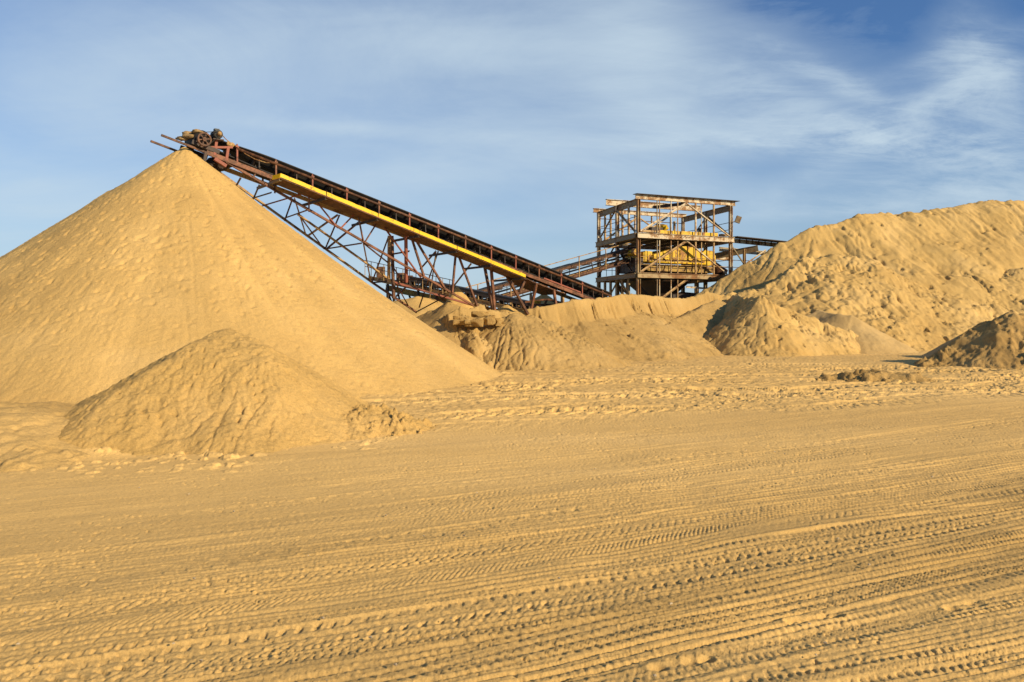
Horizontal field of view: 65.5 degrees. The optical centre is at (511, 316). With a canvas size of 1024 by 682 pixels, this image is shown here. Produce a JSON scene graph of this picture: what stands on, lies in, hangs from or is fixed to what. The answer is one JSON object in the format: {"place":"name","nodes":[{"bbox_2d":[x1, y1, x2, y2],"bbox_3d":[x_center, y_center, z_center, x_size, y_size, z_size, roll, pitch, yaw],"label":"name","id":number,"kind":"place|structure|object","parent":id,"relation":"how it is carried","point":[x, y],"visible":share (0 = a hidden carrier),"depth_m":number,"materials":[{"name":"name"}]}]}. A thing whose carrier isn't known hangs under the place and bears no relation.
{"place":"outdoors","nodes":[
{"label":"outdoors","id":0,"kind":"place"},
{"bbox_2d":[0,351,1023,681],"bbox_3d":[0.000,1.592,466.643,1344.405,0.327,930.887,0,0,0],"label":"ground","id":1,"kind":"structure","parent":0,"point":[858,521],"depth_m":5.75,"materials":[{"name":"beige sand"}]},
{"bbox_2d":[0,401,90,471],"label":"sand pile","id":2,"kind":"object","parent":1,"relation":"on","point":[29,434],"visible":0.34,"depth_m":9.16,"materials":[{"name":"beige sand"}]},
{"bbox_2d":[58,328,368,455],"bbox_3d":[-4.202,0.975,11.579,5.454,1.622,5.436,0,0,0],"label":"sand pile","id":3,"kind":"object","parent":1,"relation":"on","point":[227,391],"visible":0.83,"depth_m":10.20,"materials":[{"name":"beige sand"}]},
{"bbox_2d":[0,147,501,403],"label":"sand pile","id":4,"kind":"object","parent":1,"relation":"on","point":[174,251],"visible":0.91,"depth_m":17.51,"materials":[{"name":"beige sand"}]},
{"bbox_2d":[342,403,437,440],"bbox_3d":[-2.322,1.528,11.367,2.772,0.594,2.628,0,0,0],"label":"sand pile","id":5,"kind":"object","parent":1,"relation":"on","point":[363,421],"visible":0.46,"depth_m":11.00,"materials":[{"name":"beige sand"}]},
{"bbox_2d":[393,296,445,316],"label":"sand pile","id":6,"kind":"object","parent":1,"relation":"on","point":[413,302],"visible":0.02,"depth_m":37.39,"materials":[{"name":"beige sand"}]},
{"bbox_2d":[416,301,485,346],"bbox_3d":[-2.443,0.599,27.939,8.400,2.340,7.525,0,0,0],"label":"sand pile","id":7,"kind":"object","parent":1,"relation":"on","point":[432,319],"visible":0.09,"depth_m":27.10,"materials":[{"name":"beige sand"}]},
{"bbox_2d":[365,260,542,310],"bbox_3d":[-2.868,-0.622,38.308,9.378,4.451,1.218,0,0,25],"label":"belt conveyor","id":8,"kind":"object","parent":1,"relation":"on","point":[503,300],"visible":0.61,"depth_m":38.34,"materials":[{"name":"metal"}]},
{"bbox_2d":[445,287,473,308],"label":"sand pile","id":9,"kind":"object","parent":1,"relation":"on","point":[458,291],"visible":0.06,"depth_m":28.98,"materials":[{"name":"beige sand"}]},
{"bbox_2d":[441,304,508,369],"bbox_3d":[-1.181,0.748,27.345,6.440,2.379,7.232,0,0,27],"label":"sand pile","id":10,"kind":"object","parent":1,"relation":"on","point":[474,343],"visible":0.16,"depth_m":26.02,"materials":[{"name":"beige sand"}]},
{"bbox_2d":[453,311,503,326],"bbox_3d":[-1.099,0.066,26.158,1.657,0.510,0.847,0,0,0],"label":"sand block","id":11,"kind":"object","parent":10,"relation":"on","point":[478,318],"depth_m":26.00,"materials":[{"name":"beige sand"}]},
{"bbox_2d":[498,305,516,311],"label":"sand pile","id":12,"kind":"object","parent":1,"relation":"on","point":[506,308],"visible":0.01,"depth_m":29.97,"materials":[{"name":"beige sand"}]},
{"bbox_2d":[483,263,569,308],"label":"belt conveyor","id":13,"kind":"object","parent":1,"relation":"on","point":[530,295],"visible":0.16,"depth_m":61.01,"materials":[{"name":"brown metal"}]},
{"bbox_2d":[535,295,557,306],"bbox_3d":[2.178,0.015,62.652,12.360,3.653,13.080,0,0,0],"label":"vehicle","id":14,"kind":"object","parent":1,"relation":"on","point":[543,297],"visible":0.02,"depth_m":61.48,"materials":[{"name":"black metal"}]},
{"bbox_2d":[464,238,635,306],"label":"belt conveyor","id":15,"kind":"object","parent":1,"relation":"on","point":[574,265],"visible":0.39,"depth_m":51.83,"materials":[{"name":"metal"}]},
{"bbox_2d":[479,313,632,370],"bbox_3d":[0.511,0.851,26.931,7.455,1.960,6.195,0,0,0],"label":"sand pile","id":16,"kind":"object","parent":1,"relation":"on","point":[517,341],"visible":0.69,"depth_m":25.48,"materials":[{"name":"beige sand"}]},
{"bbox_2d":[508,290,723,361],"bbox_3d":[6.370,0.221,37.178,9.582,3.322,26.030,0,0,34],"label":"sand pile","id":17,"kind":"object","parent":1,"relation":"on","point":[631,327],"visible":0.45,"depth_m":31.43,"materials":[{"name":"beige sand"}]},
{"bbox_2d":[150,128,611,314],"bbox_3d":[-3.188,-2.660,27.760,17.799,5.213,3.273,0,0,-40],"label":"belt conveyor","id":18,"kind":"object","parent":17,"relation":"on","point":[359,207],"visible":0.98,"depth_m":26.25,"materials":[{"name":"brown metal"}]},
{"bbox_2d":[523,298,562,309],"bbox_3d":[1.753,-0.493,33.500,2.556,0.584,0.127,0,0,0],"label":"rail frame","id":19,"kind":"object","parent":17,"relation":"on","point":[545,302],"visible":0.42,"depth_m":33.53,"materials":[{"name":"red metal"}]},
{"bbox_2d":[593,193,741,298],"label":"steel tower","id":20,"kind":"structure","parent":1,"relation":"on","point":[665,285],"depth_m":54.54,"materials":[{"name":"metal"}]},
{"bbox_2d":[619,246,727,274],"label":"screening machine","id":21,"kind":"object","parent":20,"relation":"on","point":[685,253],"visible":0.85,"depth_m":53.98,"materials":[{"name":"yellow paint"}]},
{"bbox_2d":[642,217,726,236],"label":"drive unit","id":22,"kind":"object","parent":20,"relation":"on","point":[664,228],"visible":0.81,"depth_m":54.37,"materials":[{"name":"metal"}]},
{"bbox_2d":[671,299,726,337],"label":"sand pile","id":23,"kind":"object","parent":1,"relation":"on","point":[703,320],"visible":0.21,"depth_m":37.47,"materials":[{"name":"beige sand"}]},
{"bbox_2d":[703,294,860,356],"bbox_3d":[11.310,0.393,39.276,10.145,3.217,13.269,0,0,-21],"label":"sand pile","id":24,"kind":"object","parent":1,"relation":"on","point":[754,326],"visible":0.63,"depth_m":34.48,"materials":[{"name":"beige sand"}]},
{"bbox_2d":[694,200,1023,305],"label":"sand pile","id":25,"kind":"object","parent":1,"relation":"on","point":[945,250],"visible":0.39,"depth_m":50.62,"materials":[{"name":"beige sand"}]},
{"bbox_2d":[694,236,786,292],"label":"conveyor","id":26,"kind":"object","parent":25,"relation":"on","point":[754,250],"visible":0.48,"depth_m":56.50,"materials":[{"name":"brown metal"}]},
{"bbox_2d":[805,310,918,353],"bbox_3d":[15.080,0.705,38.860,8.250,2.142,8.700,0,0,0],"label":"sand pile","id":27,"kind":"object","parent":1,"relation":"on","point":[872,340],"visible":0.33,"depth_m":36.36,"materials":[{"name":"beige sand"}]},
{"bbox_2d":[719,254,1023,350],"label":"sand pile","id":28,"kind":"object","parent":1,"relation":"on","point":[891,302],"visible":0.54,"depth_m":42.97,"materials":[{"name":"beige sand"}]},
{"bbox_2d":[816,369,936,382],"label":"sand pile","id":29,"kind":"object","parent":1,"relation":"on","point":[871,375],"visible":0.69,"depth_m":20.11,"materials":[{"name":"beige sand"}]},
{"bbox_2d":[919,334,961,357],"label":"sand pile","id":30,"kind":"object","parent":1,"relation":"on","point":[929,353],"visible":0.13,"depth_m":31.30,"materials":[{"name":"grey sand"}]},
{"bbox_2d":[913,311,1023,369],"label":"sand pile","id":31,"kind":"object","parent":1,"relation":"on","point":[997,343],"visible":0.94,"depth_m":25.63,"materials":[{"name":"beige sand"}]},
{"bbox_2d":[0,0,1023,308],"label":"sky","id":32,"kind":"structure","parent":0,"point":[503,124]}
]}

